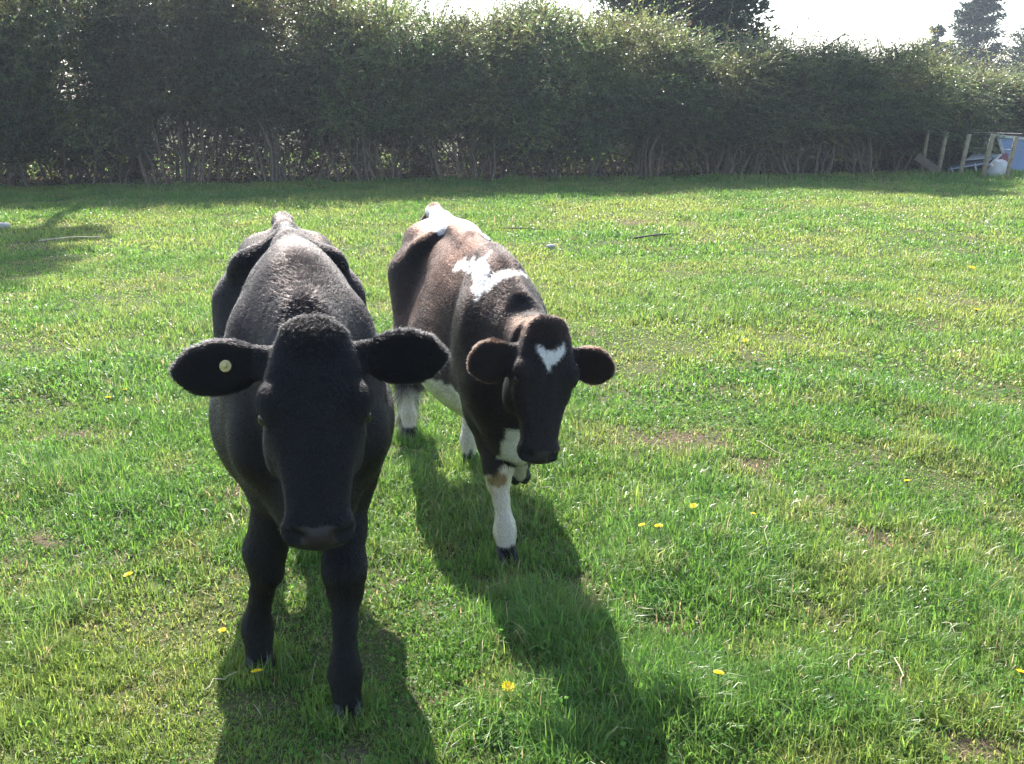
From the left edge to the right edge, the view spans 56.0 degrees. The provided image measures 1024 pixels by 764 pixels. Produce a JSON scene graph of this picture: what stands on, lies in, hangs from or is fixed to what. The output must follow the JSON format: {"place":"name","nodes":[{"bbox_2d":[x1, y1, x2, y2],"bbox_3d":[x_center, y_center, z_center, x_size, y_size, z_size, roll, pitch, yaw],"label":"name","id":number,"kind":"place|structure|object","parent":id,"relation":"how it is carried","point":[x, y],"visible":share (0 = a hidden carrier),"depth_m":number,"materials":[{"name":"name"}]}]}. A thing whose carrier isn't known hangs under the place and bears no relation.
{"place":"outdoors","nodes":[
{"label":"outdoors","id":0,"kind":"place"},
{"bbox_2d":[0,284,1023,646],"bbox_3d":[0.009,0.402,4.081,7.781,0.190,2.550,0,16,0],"label":"grass","id":1,"kind":"structure","parent":0,"point":[922,443],"depth_m":3.74,"materials":[{"name":"green plant"}]},
{"bbox_2d":[0,502,1023,763],"bbox_3d":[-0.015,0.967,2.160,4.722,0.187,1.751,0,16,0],"label":"grass","id":2,"kind":"structure","parent":0,"point":[95,735],"depth_m":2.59,"materials":[{"name":"green plant"}]},
{"bbox_2d":[848,653,864,669],"bbox_3d":[0.970,0.786,2.726,0.020,0.022,0.137,13,21,37],"label":"stick","id":3,"kind":"object","parent":2,"relation":"on","point":[851,659],"visible":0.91,"depth_m":2.71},
{"bbox_2d":[894,657,903,687],"bbox_3d":[1.073,0.801,2.667,0.016,0.021,0.172,4,17,15],"label":"stick","id":4,"kind":"object","parent":2,"relation":"on","point":[895,658],"visible":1,"depth_m":2.69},
{"bbox_2d":[0,250,1023,406],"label":"grass","id":5,"kind":"structure","parent":0,"point":[959,276],"depth_m":7.27,"materials":[{"name":"green plant"}]},
{"bbox_2d":[0,112,1023,763],"bbox_3d":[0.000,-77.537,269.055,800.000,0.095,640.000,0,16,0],"label":"ground","id":6,"kind":"structure","parent":0,"point":[380,656],"depth_m":3.78,"materials":[{"name":"green plant"}]},
{"bbox_2d":[0,222,9,228],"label":"stone","id":7,"kind":"object","parent":6,"relation":"on","point":[4,224],"visible":0.92,"depth_m":12.30,"materials":[{"name":"grey stone"}]},
{"bbox_2d":[0,0,86,185],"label":"hedge bush","id":8,"kind":"object","parent":6,"relation":"on","point":[11,179],"visible":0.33,"depth_m":18.00,"materials":[{"name":"green plant"}]},
{"bbox_2d":[39,236,104,240],"bbox_3d":[-5.090,-1.660,11.139,0.706,0.046,0.028,-5,17,-16],"label":"stick","id":9,"kind":"object","parent":6,"relation":"on","point":[71,237],"visible":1,"depth_m":11.13,"materials":[{"name":"brown wood"}]},
{"bbox_2d":[0,0,189,186],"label":"hedge bush","id":10,"kind":"object","parent":6,"relation":"on","point":[103,125],"visible":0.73,"depth_m":17.59,"materials":[{"name":"green plant"}]},
{"bbox_2d":[123,571,134,587],"bbox_3d":[-1.291,0.690,3.275,0.035,0.091,0.035,-10,16,19],"label":"dandelion","id":11,"kind":"object","parent":6,"relation":"on","point":[128,574],"visible":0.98,"depth_m":3.27,"materials":[{"name":"yellow plant"}]},
{"bbox_2d":[48,0,294,183],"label":"hedge bush","id":12,"kind":"object","parent":6,"relation":"on","point":[160,45],"visible":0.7,"depth_m":17.78,"materials":[{"name":"green plant"}]},
{"bbox_2d":[204,671,237,690],"bbox_3d":[-0.808,0.826,2.678,0.114,0.015,0.023,-16,23,-43],"label":"stick","id":13,"kind":"object","parent":6,"relation":"on","point":[218,678],"visible":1,"depth_m":2.67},
{"bbox_2d":[218,627,225,640],"bbox_3d":[-0.881,0.788,2.955,0.026,0.073,0.028,6,26,30],"label":"dandelion","id":14,"kind":"object","parent":6,"relation":"on","point":[223,629],"visible":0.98,"depth_m":2.94,"materials":[{"name":"yellow plant"}]},
{"bbox_2d":[250,668,262,691],"bbox_3d":[-0.712,0.861,2.711,0.042,0.105,0.041,-8,-4,2],"label":"dandelion","id":15,"kind":"object","parent":6,"relation":"on","point":[256,671],"visible":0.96,"depth_m":2.71,"materials":[{"name":"yellow plant"}]},
{"bbox_2d":[163,0,393,181],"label":"hedge bush","id":16,"kind":"object","parent":6,"relation":"on","point":[234,44],"visible":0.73,"depth_m":18.20,"materials":[{"name":"green plant"}]},
{"bbox_2d":[168,211,450,723],"bbox_3d":[-0.644,0.167,2.937,0.579,1.245,1.913,-4,17,-15],"label":"cow","id":17,"kind":"object","parent":6,"relation":"on","point":[295,367],"visible":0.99,"depth_m":2.34},
{"bbox_2d":[270,0,480,181],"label":"hedge bush","id":18,"kind":"object","parent":6,"relation":"on","point":[386,22],"visible":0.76,"depth_m":18.62,"materials":[{"name":"green plant"}]},
{"bbox_2d":[209,423,548,741],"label":"grass","id":19,"kind":"structure","parent":6,"relation":"on","point":[376,704],"depth_m":2.79,"materials":[{"name":"green plant"}]},
{"bbox_2d":[359,0,577,180],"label":"hedge bush","id":20,"kind":"object","parent":6,"relation":"on","point":[472,42],"visible":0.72,"depth_m":18.65,"materials":[{"name":"green plant"}]},
{"bbox_2d":[388,202,615,569],"bbox_3d":[-0.149,-0.047,3.843,0.551,1.144,1.937,-4,17,-13],"label":"cow","id":21,"kind":"object","parent":6,"relation":"on","point":[517,368],"visible":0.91,"depth_m":3.32},
{"bbox_2d":[501,681,514,695],"bbox_3d":[-0.013,0.866,2.618,0.042,0.106,0.036,4,17,12],"label":"dandelion","id":22,"kind":"object","parent":6,"relation":"on","point":[508,684],"visible":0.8,"depth_m":2.60,"materials":[{"name":"yellow plant"}]},
{"bbox_2d":[0,102,1019,181],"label":"undergrowth","id":23,"kind":"object","parent":6,"relation":"on","point":[309,172],"visible":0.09,"depth_m":20.91,"materials":[{"name":"green plant"}]},
{"bbox_2d":[0,270,1022,763],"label":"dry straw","id":24,"kind":"object","parent":6,"relation":"on","point":[534,526],"visible":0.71,"depth_m":3.67,"materials":[{"name":"beige plant"}]},
{"bbox_2d":[0,239,1023,763],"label":"clover","id":25,"kind":"object","parent":6,"relation":"on","point":[718,353],"visible":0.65,"depth_m":4.03,"materials":[{"name":"green plant"}]},
{"bbox_2d":[0,150,1023,182],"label":"grass","id":26,"kind":"structure","parent":6,"relation":"on","point":[943,176],"depth_m":19.91,"materials":[{"name":"green plant"}]},
{"bbox_2d":[505,227,544,229],"bbox_3d":[0.141,-1.916,12.038,0.564,0.033,0.046,5,17,15],"label":"stick","id":27,"kind":"object","parent":6,"relation":"on","point":[519,228],"visible":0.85,"depth_m":12.05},
{"bbox_2d":[546,244,555,248],"bbox_3d":[0.427,-1.483,10.532,0.097,0.056,0.083,11,20,33],"label":"stone","id":28,"kind":"object","parent":6,"relation":"on","point":[550,246],"visible":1,"depth_m":10.51,"materials":[{"name":"grey stone"}]},
{"bbox_2d":[448,0,654,178],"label":"hedge bush","id":29,"kind":"object","parent":6,"relation":"on","point":[522,153],"visible":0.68,"depth_m":19.14,"materials":[{"name":"green plant"}]},
{"bbox_2d":[541,0,751,177],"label":"hedge bush","id":30,"kind":"object","parent":6,"relation":"on","point":[646,35],"visible":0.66,"depth_m":19.58,"materials":[{"name":"green plant"}]},
{"bbox_2d":[634,233,673,238],"bbox_3d":[1.673,-1.716,11.333,0.546,0.046,0.038,-7,18,-23],"label":"stick","id":31,"kind":"object","parent":6,"relation":"on","point":[652,235],"visible":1,"depth_m":11.31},
{"bbox_2d":[582,0,782,99],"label":"conifer","id":32,"kind":"object","parent":6,"relation":"on","point":[715,13],"visible":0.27,"depth_m":26.44,"materials":[{"name":"green plant"}]},
{"bbox_2d":[690,503,696,514],"bbox_3d":[0.698,0.503,3.674,0.034,0.087,0.034,-3,29,20],"label":"dandelion","id":33,"kind":"object","parent":6,"relation":"on","point":[693,506],"visible":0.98,"depth_m":3.66,"materials":[{"name":"yellow plant"}]},
{"bbox_2d":[612,0,819,176],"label":"hedge bush","id":34,"kind":"object","parent":6,"relation":"on","point":[730,164],"visible":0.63,"depth_m":19.96,"materials":[{"name":"green plant"}]},
{"bbox_2d":[713,670,724,684],"bbox_3d":[0.548,0.820,2.588,0.035,0.091,0.035,8,2,-28],"label":"dandelion","id":35,"kind":"object","parent":6,"relation":"on","point":[718,672],"visible":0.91,"depth_m":2.58,"materials":[{"name":"yellow plant"}]},
{"bbox_2d":[680,0,916,174],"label":"hedge bush","id":36,"kind":"object","parent":6,"relation":"on","point":[817,92],"visible":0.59,"depth_m":20.14,"materials":[{"name":"green plant"}]},
{"bbox_2d":[775,2,998,174],"bbox_3d":[7.966,-6.312,21.297,4.516,3.991,5.402,-3,17,-10],"label":"hedge bush","id":37,"kind":"object","parent":6,"relation":"on","point":[899,124],"visible":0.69,"depth_m":20.48,"materials":[{"name":"green plant"}]},
{"bbox_2d":[920,130,929,171],"bbox_3d":[9.040,-4.961,21.117,0.111,1.096,0.076,0,16,0],"label":"fence post","id":38,"kind":"object","parent":6,"relation":"on","point":[925,148],"visible":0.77,"depth_m":21.04,"materials":[{"name":"wood"}]},
{"bbox_2d":[914,153,939,173],"bbox_3d":[8.972,-4.721,20.814,0.546,0.435,0.050,8,18,25],"label":"broken rail","id":39,"kind":"object","parent":6,"relation":"on","point":[925,162],"visible":0.9,"depth_m":20.79,"materials":[{"name":"brown wood"}]},
{"bbox_2d":[834,22,1023,170],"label":"hedge bush","id":40,"kind":"object","parent":6,"relation":"on","point":[975,115],"visible":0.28,"depth_m":21.72,"materials":[{"name":"green plant"}]},
{"bbox_2d":[919,20,956,69],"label":"conifer","id":41,"kind":"object","parent":6,"relation":"on","point":[941,33],"visible":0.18,"depth_m":56.42,"materials":[{"name":"green plant"}]},
{"bbox_2d":[937,131,947,172],"bbox_3d":[9.324,-4.884,20.901,0.160,1.073,0.094,0,16,0],"label":"fence post","id":42,"kind":"object","parent":6,"relation":"on","point":[941,155],"visible":0.65,"depth_m":20.85,"materials":[{"name":"brown wood"}]},
{"bbox_2d":[945,159,983,173],"bbox_3d":[10.166,-4.830,21.577,0.810,0.397,1.829,8,18,25],"label":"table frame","id":43,"kind":"object","parent":6,"relation":"on","point":[972,164],"visible":0.52,"depth_m":20.94,"materials":[{"name":"grey metal"}]},
{"bbox_2d":[966,151,998,160],"bbox_3d":[10.666,-5.103,21.747,0.550,0.157,1.304,10,19,31],"label":"pale sheet","id":44,"kind":"object","parent":43,"relation":"on","point":[974,156],"visible":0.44,"depth_m":21.68,"materials":[{"name":"white paint"}]},
{"bbox_2d":[958,134,970,175],"bbox_3d":[9.509,-4.685,20.273,0.189,1.048,0.099,0,16,0],"label":"fence post","id":45,"kind":"object","parent":6,"relation":"on","point":[964,153],"visible":0.8,"depth_m":20.21,"materials":[{"name":"wood"}]},
{"bbox_2d":[915,28,1023,162],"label":"hedge bush","id":46,"kind":"object","parent":6,"relation":"on","point":[1015,97],"visible":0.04,"depth_m":22.72,"materials":[{"name":"green plant"}]},
{"bbox_2d":[939,0,1023,77],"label":"conifer","id":47,"kind":"object","parent":6,"relation":"on","point":[970,19],"visible":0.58,"depth_m":56.32,"materials":[{"name":"green plant"}]},
{"bbox_2d":[981,134,994,176],"bbox_3d":[9.898,-4.629,20.070,0.205,1.057,0.108,0,16,0],"label":"fence post","id":48,"kind":"object","parent":6,"relation":"on","point":[988,154],"visible":0.85,"depth_m":20.01,"materials":[{"name":"brown wood"}]},
{"bbox_2d":[956,42,1023,152],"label":"hedge bush","id":49,"kind":"object","parent":6,"relation":"on","point":[1019,86],"visible":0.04,"depth_m":23.46,"materials":[{"name":"green plant"}]},
{"bbox_2d":[986,159,1006,176],"bbox_3d":[10.255,-4.481,20.333,0.449,0.431,0.408,0,16,0],"label":"white tub","id":50,"kind":"object","parent":6,"relation":"on","point":[998,166],"visible":0.67,"depth_m":20.19,"materials":[{"name":"plastic"}]},
{"bbox_2d":[988,153,1008,168],"bbox_3d":[10.746,-4.863,21.319,0.514,0.392,0.453,0,16,0],"label":"red panel","id":51,"kind":"object","parent":6,"relation":"on","point":[1004,156],"visible":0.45,"depth_m":21.27,"materials":[{"name":"red plastic"}]},
{"bbox_2d":[988,154,1001,165],"bbox_3d":[10.590,-4.867,21.110,0.538,0.240,0.050,-14,21,-39],"label":"white batten","id":52,"kind":"object","parent":51,"relation":"on","point":[998,156],"visible":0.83,"depth_m":21.13,"materials":[{"name":"paint"}]},
{"bbox_2d":[981,131,1023,169],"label":"panel","id":53,"kind":"structure","parent":6,"relation":"on","point":[1018,161],"depth_m":21.91,"materials":[{"name":"blue paint"}]},
{"bbox_2d":[1005,136,1018,178],"bbox_3d":[10.191,-4.498,19.682,0.187,1.023,0.094,0,16,0],"label":"fence post","id":54,"kind":"object","parent":6,"relation":"on","point":[1011,156],"visible":0.88,"depth_m":19.63,"materials":[{"name":"brown wood"}]},
{"bbox_2d":[953,130,1023,149],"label":"fence wire","id":55,"kind":"object","parent":54,"relation":"attached to","point":[982,148],"visible":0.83,"depth_m":20.03,"materials":[{"name":"grey metal"}]},
{"bbox_2d":[1000,24,1023,72],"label":"conifer","id":56,"kind":"object","parent":6,"relation":"on","point":[1020,59],"visible":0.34,"depth_m":56.82,"materials":[{"name":"green plant"}]},
{"bbox_2d":[1016,669,1023,682],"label":"dandelion","id":57,"kind":"object","parent":6,"relation":"on","point":[1021,671],"visible":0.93,"depth_m":2.72,"materials":[{"name":"yellow plant"}]},
{"bbox_2d":[0,177,1023,258],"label":"grass","id":58,"kind":"structure","parent":0,"point":[333,197],"depth_m":13.62,"materials":[{"name":"green plant"}]},
{"bbox_2d":[6,0,1023,98],"label":"sky","id":59,"kind":"structure","parent":0,"point":[891,16],"materials":[{"name":"white"}]}
]}

